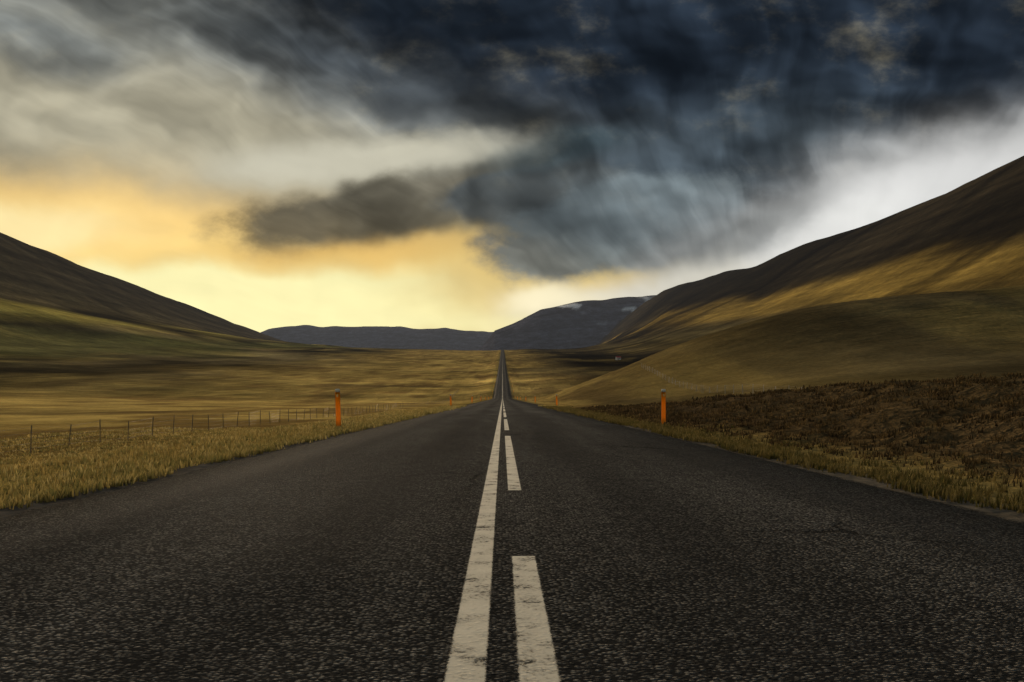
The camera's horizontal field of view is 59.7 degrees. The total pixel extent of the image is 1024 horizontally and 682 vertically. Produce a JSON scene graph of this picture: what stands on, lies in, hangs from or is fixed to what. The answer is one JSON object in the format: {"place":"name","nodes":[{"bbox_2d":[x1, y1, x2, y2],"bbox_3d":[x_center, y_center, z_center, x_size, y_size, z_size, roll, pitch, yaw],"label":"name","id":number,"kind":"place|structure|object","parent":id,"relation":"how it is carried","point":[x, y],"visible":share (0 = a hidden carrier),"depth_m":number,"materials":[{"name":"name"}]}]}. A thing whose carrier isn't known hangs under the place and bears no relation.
{"place":"outdoors","nodes":[
{"label":"outdoors","id":0,"kind":"place"},
{"bbox_2d":[0,407,440,500],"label":"meadow grass","id":1,"kind":"structure","parent":0,"point":[236,434],"depth_m":23.94,"materials":[{"name":"plant"}]},
{"bbox_2d":[0,350,1023,681],"bbox_3d":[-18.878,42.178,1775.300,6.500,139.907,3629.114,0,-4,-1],"label":"road","id":2,"kind":"structure","parent":0,"point":[348,556],"depth_m":3.98,"materials":[{"name":"black asphalt"}]},
{"bbox_2d":[444,402,559,681],"bbox_3d":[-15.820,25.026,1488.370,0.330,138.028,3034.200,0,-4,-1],"label":"road markings","id":3,"kind":"structure","parent":2,"relation":"on","point":[470,633],"depth_m":3.18,"materials":[{"name":"paint"}]},
{"bbox_2d":[0,156,1023,521],"bbox_3d":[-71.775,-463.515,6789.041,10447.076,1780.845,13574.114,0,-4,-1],"label":"terrain","id":4,"kind":"structure","parent":0,"point":[926,292],"depth_m":520.62,"materials":[{"name":"brown plant"}]},
{"bbox_2d":[0,392,455,452],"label":"fence","id":5,"kind":"object","parent":4,"relation":"on","point":[30,443],"visible":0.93,"depth_m":53.04,"materials":[{"name":"brown wood"}]},
{"bbox_2d":[335,389,340,426],"bbox_3d":[-4.464,1.859,22.888,0.132,1.260,0.082,-3,-4,-2],"label":"marker post","id":6,"kind":"object","parent":4,"relation":"on","point":[337,405],"visible":0.68,"depth_m":22.87,"materials":[{"name":"orange plastic"}]},
{"bbox_2d":[0,405,1023,512],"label":"verge fringe grass","id":7,"kind":"structure","parent":4,"relation":"on","point":[52,491],"depth_m":9.97,"materials":[{"name":"plant"}]},
{"bbox_2d":[661,389,665,423],"bbox_3d":[4.331,2.004,25.475,0.131,1.260,0.082,1,-4,-3],"label":"marker post","id":8,"kind":"object","parent":4,"relation":"on","point":[663,405],"visible":0.75,"depth_m":25.46,"materials":[{"name":"orange plastic"}]},
{"bbox_2d":[641,363,814,392],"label":"fence","id":9,"kind":"object","parent":4,"relation":"on","point":[665,375],"visible":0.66,"depth_m":134.40,"materials":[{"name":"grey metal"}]},
{"bbox_2d":[575,371,1023,486],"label":"bank grass","id":10,"kind":"structure","parent":4,"relation":"on","point":[643,415],"depth_m":18.19,"materials":[{"name":"brown plant"}]},
{"bbox_2d":[0,0,1023,331],"label":"sky","id":11,"kind":"structure","parent":0,"point":[257,165],"materials":[{"name":"grey"}]}
]}

